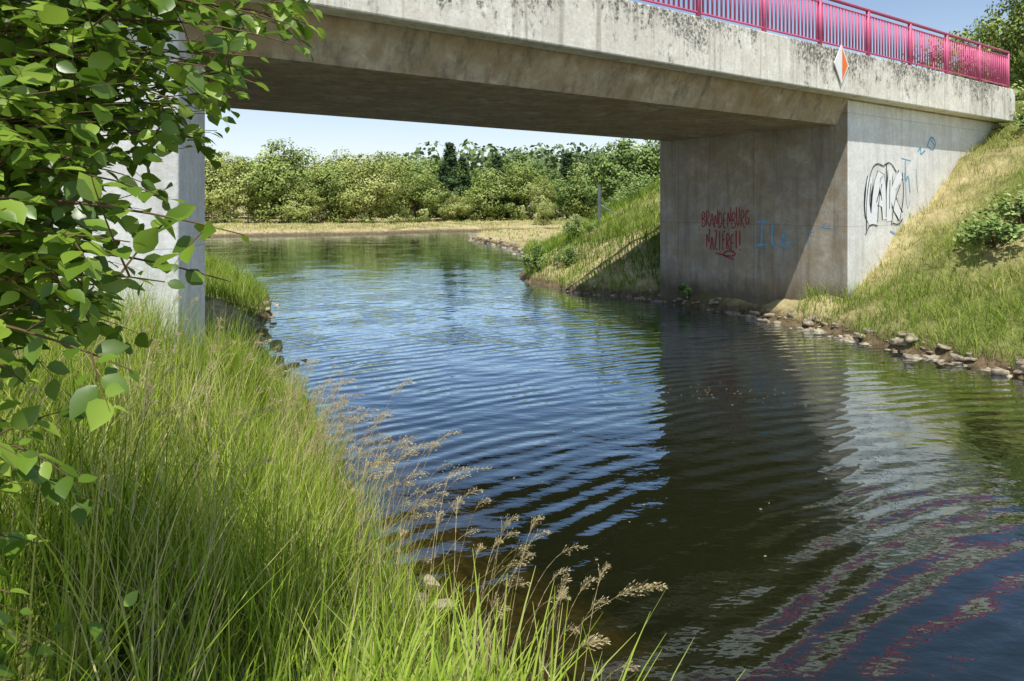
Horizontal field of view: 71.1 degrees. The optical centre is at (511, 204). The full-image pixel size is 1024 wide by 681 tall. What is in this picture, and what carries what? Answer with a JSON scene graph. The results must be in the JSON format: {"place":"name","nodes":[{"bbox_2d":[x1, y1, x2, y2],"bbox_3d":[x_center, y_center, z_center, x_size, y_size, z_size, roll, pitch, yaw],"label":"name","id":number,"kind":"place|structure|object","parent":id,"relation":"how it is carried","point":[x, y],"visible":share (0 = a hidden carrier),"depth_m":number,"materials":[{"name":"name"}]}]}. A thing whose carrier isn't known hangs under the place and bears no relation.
{"place":"outdoors","nodes":[
{"label":"outdoors","id":0,"kind":"place"},
{"bbox_2d":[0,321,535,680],"bbox_3d":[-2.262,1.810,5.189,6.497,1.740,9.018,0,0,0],"label":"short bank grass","id":1,"kind":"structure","parent":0,"point":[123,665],"depth_m":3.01,"materials":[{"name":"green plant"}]},
{"bbox_2d":[2,100,1023,680],"bbox_3d":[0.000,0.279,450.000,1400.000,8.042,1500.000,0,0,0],"label":"ground","id":2,"kind":"structure","parent":0,"point":[912,570],"depth_m":9.46,"materials":[{"name":"green plant"}]},
{"bbox_2d":[0,0,325,680],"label":"leafy shrub","id":3,"kind":"object","parent":2,"relation":"on","point":[60,60],"visible":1,"depth_m":1.48,"materials":[{"name":"green plant"}]},
{"bbox_2d":[205,143,230,219],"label":"deciduous tree","id":4,"kind":"object","parent":2,"relation":"on","point":[214,189],"visible":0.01,"depth_m":91.98,"materials":[{"name":"green plant"}]},
{"bbox_2d":[205,151,250,218],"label":"deciduous tree","id":5,"kind":"object","parent":2,"relation":"on","point":[234,212],"visible":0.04,"depth_m":126.06,"materials":[{"name":"green plant"}]},
{"bbox_2d":[205,149,263,222],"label":"deciduous tree","id":6,"kind":"object","parent":2,"relation":"on","point":[227,187],"visible":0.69,"depth_m":88.00,"materials":[{"name":"green plant"}]},
{"bbox_2d":[205,247,274,361],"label":"bank grass","id":7,"kind":"structure","parent":2,"relation":"on","point":[227,291],"depth_m":18.18,"materials":[{"name":"green plant"}]},
{"bbox_2d":[235,191,287,218],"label":"deciduous tree","id":8,"kind":"object","parent":2,"relation":"on","point":[250,208],"visible":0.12,"depth_m":121.62,"materials":[{"name":"green plant"}]},
{"bbox_2d":[0,257,531,680],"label":"bank grass","id":9,"kind":"structure","parent":2,"relation":"on","point":[238,554],"depth_m":3.03,"materials":[{"name":"green plant"}]},
{"bbox_2d":[233,137,321,222],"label":"deciduous tree","id":10,"kind":"object","parent":2,"relation":"on","point":[272,176],"visible":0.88,"depth_m":90.97,"materials":[{"name":"green plant"}]},
{"bbox_2d":[276,183,325,222],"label":"bush","id":11,"kind":"object","parent":2,"relation":"on","point":[299,214],"visible":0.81,"depth_m":90.95,"materials":[{"name":"green plant"}]},
{"bbox_2d":[292,169,327,218],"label":"deciduous tree","id":12,"kind":"object","parent":2,"relation":"on","point":[302,185],"visible":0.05,"depth_m":122.97,"materials":[{"name":"green plant"}]},
{"bbox_2d":[296,160,373,222],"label":"deciduous tree","id":13,"kind":"object","parent":2,"relation":"on","point":[323,179],"visible":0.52,"depth_m":95.75,"materials":[{"name":"green plant"}]},
{"bbox_2d":[304,146,365,217],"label":"deciduous tree","id":14,"kind":"object","parent":2,"relation":"on","point":[342,159],"visible":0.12,"depth_m":125.45,"materials":[{"name":"green plant"}]},
{"bbox_2d":[5,295,667,680],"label":"seed grass","id":15,"kind":"structure","parent":2,"relation":"on","point":[389,471],"depth_m":3.94,"materials":[{"name":"plant"}]},
{"bbox_2d":[245,295,481,661],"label":"shore stones","id":16,"kind":"object","parent":2,"relation":"on","point":[274,342],"visible":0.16,"depth_m":7.20,"materials":[{"name":"grey stone"}]},
{"bbox_2d":[330,152,413,223],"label":"deciduous tree","id":17,"kind":"object","parent":2,"relation":"on","point":[368,185],"visible":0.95,"depth_m":94.29,"materials":[{"name":"green plant"}]},
{"bbox_2d":[352,151,404,217],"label":"deciduous tree","id":18,"kind":"object","parent":2,"relation":"on","point":[381,160],"visible":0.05,"depth_m":126.77,"materials":[{"name":"green plant"}]},
{"bbox_2d":[205,216,587,243],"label":"meadow grass","id":19,"kind":"structure","parent":2,"relation":"on","point":[385,221],"depth_m":79.91,"materials":[{"name":"beige plant"}]},
{"bbox_2d":[372,155,433,217],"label":"deciduous tree","id":20,"kind":"object","parent":2,"relation":"on","point":[400,165],"visible":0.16,"depth_m":120.96,"materials":[{"name":"green plant"}]},
{"bbox_2d":[381,170,452,222],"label":"deciduous tree","id":21,"kind":"object","parent":2,"relation":"on","point":[417,193],"visible":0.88,"depth_m":100.35,"materials":[{"name":"green plant"}]},
{"bbox_2d":[396,159,458,217],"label":"deciduous tree","id":22,"kind":"object","parent":2,"relation":"on","point":[435,167],"visible":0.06,"depth_m":124.87,"materials":[{"name":"green plant"}]},
{"bbox_2d":[219,139,649,213],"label":"distant forest","id":23,"kind":"object","parent":2,"relation":"on","point":[553,162],"visible":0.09,"depth_m":145.78,"materials":[{"name":"green plant"}]},
{"bbox_2d":[433,142,463,220],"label":"conifer tree","id":24,"kind":"object","parent":2,"relation":"on","point":[450,159],"visible":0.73,"depth_m":105.32,"materials":[{"name":"green plant"}]},
{"bbox_2d":[427,157,477,219],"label":"deciduous tree","id":25,"kind":"object","parent":2,"relation":"on","point":[436,177],"visible":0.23,"depth_m":106.58,"materials":[{"name":"green plant"}]},
{"bbox_2d":[436,193,481,222],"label":"bush","id":26,"kind":"object","parent":2,"relation":"on","point":[456,206],"visible":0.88,"depth_m":101.97,"materials":[{"name":"green plant"}]},
{"bbox_2d":[454,156,479,220],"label":"conifer tree","id":27,"kind":"object","parent":2,"relation":"on","point":[464,165],"visible":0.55,"depth_m":106.46,"materials":[{"name":"green plant"}]},
{"bbox_2d":[464,169,487,218],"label":"deciduous tree","id":28,"kind":"object","parent":2,"relation":"on","point":[473,179],"visible":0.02,"depth_m":118.17,"materials":[{"name":"green plant"}]},
{"bbox_2d":[462,166,524,220],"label":"deciduous tree","id":29,"kind":"object","parent":2,"relation":"on","point":[478,192],"visible":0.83,"depth_m":105.47,"materials":[{"name":"green plant"}]},
{"bbox_2d":[481,155,511,220],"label":"conifer tree","id":30,"kind":"object","parent":2,"relation":"on","point":[497,165],"visible":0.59,"depth_m":107.50,"materials":[{"name":"green plant"}]},
{"bbox_2d":[469,231,529,255],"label":"shore stones","id":31,"kind":"object","parent":2,"relation":"on","point":[505,247],"visible":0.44,"depth_m":47.36,"materials":[{"name":"grey stone"}]},
{"bbox_2d":[265,542,744,680],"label":"reed clump","id":32,"kind":"object","parent":2,"relation":"on","point":[474,674],"visible":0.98,"depth_m":2.13,"materials":[{"name":"green plant"}]},
{"bbox_2d":[5,0,1014,369],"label":"concrete bridge","id":33,"kind":"structure","parent":2,"relation":"on","point":[793,140],"depth_m":14.16,"materials":[{"name":"concrete"}]},
{"bbox_2d":[702,137,935,259],"bbox_3d":[7.966,-0.157,17.913,5.974,3.235,2.734,0,0,9],"label":"graffiti","id":34,"kind":"object","parent":33,"relation":"attached to","point":[886,200],"visible":1,"depth_m":17.47,"materials":[{"name":"paint"}]},
{"bbox_2d":[641,0,1009,88],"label":"bridge railing","id":35,"kind":"object","parent":33,"relation":"on","point":[983,64],"visible":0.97,"depth_m":16.47,"materials":[{"name":"metal"}]},
{"bbox_2d":[834,45,848,83],"bbox_3d":[7.034,-3.000,15.336,0.560,0.840,0.057,0,0,-36],"label":"navigation sign","id":36,"kind":"object","parent":33,"relation":"attached to","point":[841,64],"visible":1,"depth_m":15.31,"materials":[{"name":"metal"}]},
{"bbox_2d":[496,160,537,220],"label":"deciduous tree","id":37,"kind":"object","parent":2,"relation":"on","point":[521,200],"visible":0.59,"depth_m":109.55,"materials":[{"name":"green plant"}]},
{"bbox_2d":[490,150,551,218],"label":"deciduous tree","id":38,"kind":"object","parent":2,"relation":"on","point":[521,162],"visible":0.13,"depth_m":125.55,"materials":[{"name":"green plant"}]},
{"bbox_2d":[518,240,546,271],"bbox_3d":[0.793,1.911,26.328,1.136,1.324,1.325,0,0,0],"label":"willow bush","id":39,"kind":"object","parent":2,"relation":"on","point":[527,259],"visible":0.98,"depth_m":26.16,"materials":[{"name":"green plant"}]},
{"bbox_2d":[525,165,558,217],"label":"deciduous tree","id":40,"kind":"object","parent":2,"relation":"on","point":[548,176],"visible":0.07,"depth_m":126.20,"materials":[{"name":"green plant"}]},
{"bbox_2d":[527,175,558,224],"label":"tree","id":41,"kind":"object","parent":2,"relation":"on","point":[541,195],"visible":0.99,"depth_m":83.49,"materials":[{"name":"green plant"}]},
{"bbox_2d":[527,169,582,220],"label":"deciduous tree","id":42,"kind":"object","parent":2,"relation":"on","point":[563,187],"visible":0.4,"depth_m":106.88,"materials":[{"name":"green plant"}]},
{"bbox_2d":[552,244,582,265],"bbox_3d":[1.960,1.822,25.351,1.058,0.903,1.298,0,0,0],"label":"willow bush","id":43,"kind":"object","parent":2,"relation":"on","point":[570,252],"visible":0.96,"depth_m":25.14,"materials":[{"name":"green plant"}]},
{"bbox_2d":[556,151,581,217],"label":"conifer tree","id":44,"kind":"object","parent":2,"relation":"on","point":[567,161],"visible":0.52,"depth_m":121.49,"materials":[{"name":"green plant"}]},
{"bbox_2d":[560,211,596,236],"bbox_3d":[2.577,0.740,27.388,1.613,1.005,1.377,0,0,41],"label":"willow bush","id":45,"kind":"object","parent":2,"relation":"on","point":[570,229],"visible":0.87,"depth_m":27.34,"materials":[{"name":"green plant"}]},
{"bbox_2d":[557,163,603,219],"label":"deciduous tree","id":46,"kind":"object","parent":2,"relation":"on","point":[584,211],"visible":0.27,"depth_m":108.06,"materials":[{"name":"green plant"}]},
{"bbox_2d":[572,169,589,217],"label":"deciduous tree","id":47,"kind":"object","parent":2,"relation":"on","point":[580,199],"visible":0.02,"depth_m":124.56,"materials":[{"name":"green plant"}]},
{"bbox_2d":[521,176,659,294],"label":"riverbank grass","id":48,"kind":"structure","parent":2,"relation":"on","point":[549,245],"depth_m":25.19,"materials":[{"name":"green plant"}]},
{"bbox_2d":[598,185,616,221],"bbox_3d":[4.041,0.139,27.787,1.714,1.850,0.150,0,0,41],"label":"fence post","id":49,"kind":"object","parent":2,"relation":"on","point":[599,202],"visible":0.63,"depth_m":28.24,"materials":[{"name":"metal"}]},
{"bbox_2d":[572,138,659,217],"bbox_3d":[9.481,-1.386,58.497,7.796,8.724,7.611,0,0,24],"label":"deciduous tree","id":50,"kind":"object","parent":2,"relation":"on","point":[610,179],"visible":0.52,"depth_m":57.02,"materials":[{"name":"green plant"}]},
{"bbox_2d":[584,139,657,217],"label":"deciduous tree","id":51,"kind":"object","parent":2,"relation":"on","point":[610,145],"visible":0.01,"depth_m":65.07,"materials":[{"name":"green plant"}]},
{"bbox_2d":[601,178,645,211],"bbox_3d":[8.123,0.420,50.095,4.587,4.666,4.478,0,0,-44],"label":"bush","id":52,"kind":"object","parent":2,"relation":"on","point":[610,200],"visible":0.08,"depth_m":49.60,"materials":[{"name":"green plant"}]},
{"bbox_2d":[613,163,659,200],"bbox_3d":[5.902,-0.764,31.587,3.033,2.079,2.993,0,0,0],"label":"willow bush","id":53,"kind":"object","parent":2,"relation":"on","point":[633,187],"visible":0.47,"depth_m":31.34,"materials":[{"name":"green plant"}]},
{"bbox_2d":[638,139,659,184],"bbox_3d":[14.043,-1.700,60.294,9.657,9.653,10.580,0,0,-41],"label":"deciduous tree","id":54,"kind":"object","parent":2,"relation":"on","point":[658,149],"visible":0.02,"depth_m":60.57,"materials":[{"name":"green plant"}]},
{"bbox_2d":[676,283,691,300],"bbox_3d":[4.828,2.426,19.930,0.474,0.545,0.711,0,0,0],"label":"broadleaf weed","id":55,"kind":"object","parent":2,"relation":"on","point":[686,290],"visible":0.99,"depth_m":19.82,"materials":[{"name":"green plant"}]},
{"bbox_2d":[565,283,1023,376],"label":"shore stones","id":56,"kind":"object","parent":2,"relation":"on","point":[1019,364],"visible":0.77,"depth_m":14.62,"materials":[{"name":"grey stone"}]},
{"bbox_2d":[787,208,1023,369],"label":"waterside grass","id":57,"kind":"structure","parent":2,"relation":"on","point":[907,299],"depth_m":14.46,"materials":[{"name":"green plant"}]},
{"bbox_2d":[888,17,1017,83],"bbox_3d":[34.984,-5.235,54.630,15.849,17.413,13.822,0,0,6],"label":"deciduous tree","id":58,"kind":"object","parent":2,"relation":"on","point":[997,18],"visible":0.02,"depth_m":55.22,"materials":[{"name":"green plant"}]},
{"bbox_2d":[913,16,1023,99],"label":"deciduous tree","id":59,"kind":"object","parent":2,"relation":"on","point":[969,36],"visible":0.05,"depth_m":41.17,"materials":[{"name":"green plant"}]},
{"bbox_2d":[952,211,1023,248],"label":"bramble bush","id":60,"kind":"object","parent":2,"relation":"on","point":[996,227],"visible":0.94,"depth_m":14.81,"materials":[{"name":"green plant"}]},
{"bbox_2d":[962,16,1022,87],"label":"deciduous tree","id":61,"kind":"object","parent":2,"relation":"on","point":[999,34],"visible":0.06,"depth_m":44.05,"materials":[{"name":"green plant"}]},
{"bbox_2d":[965,0,1023,100],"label":"deciduous tree","id":62,"kind":"object","parent":2,"relation":"on","point":[1017,11],"visible":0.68,"depth_m":37.56,"materials":[{"name":"green plant"}]},
{"bbox_2d":[982,184,1023,223],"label":"bramble bush","id":63,"kind":"object","parent":2,"relation":"on","point":[1012,210],"visible":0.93,"depth_m":15.30,"materials":[{"name":"green plant"}]},
{"bbox_2d":[1009,110,1023,132],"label":"bramble bush","id":64,"kind":"object","parent":2,"relation":"on","point":[1021,120],"visible":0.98,"depth_m":19.62,"materials":[{"name":"green plant"}]},
{"bbox_2d":[1009,101,1023,123],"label":"bramble bush","id":65,"kind":"object","parent":2,"relation":"on","point":[1019,113],"visible":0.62,"depth_m":20.69,"materials":[{"name":"green plant"}]},
{"bbox_2d":[205,0,1020,205],"label":"sky","id":66,"kind":"structure","parent":0,"point":[252,129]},
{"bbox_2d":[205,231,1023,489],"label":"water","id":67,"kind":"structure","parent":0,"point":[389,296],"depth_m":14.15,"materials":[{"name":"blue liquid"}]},
{"bbox_2d":[513,382,875,559],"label":"floating leaves","id":68,"kind":"object","parent":67,"relation":"on","point":[732,442],"visible":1,"depth_m":7.33,"materials":[{"name":"plant"}]},
{"bbox_2d":[816,113,1023,324],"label":"embankment grass","id":69,"kind":"structure","parent":0,"point":[998,136],"depth_m":17.20,"materials":[{"name":"green plant"}]}
]}

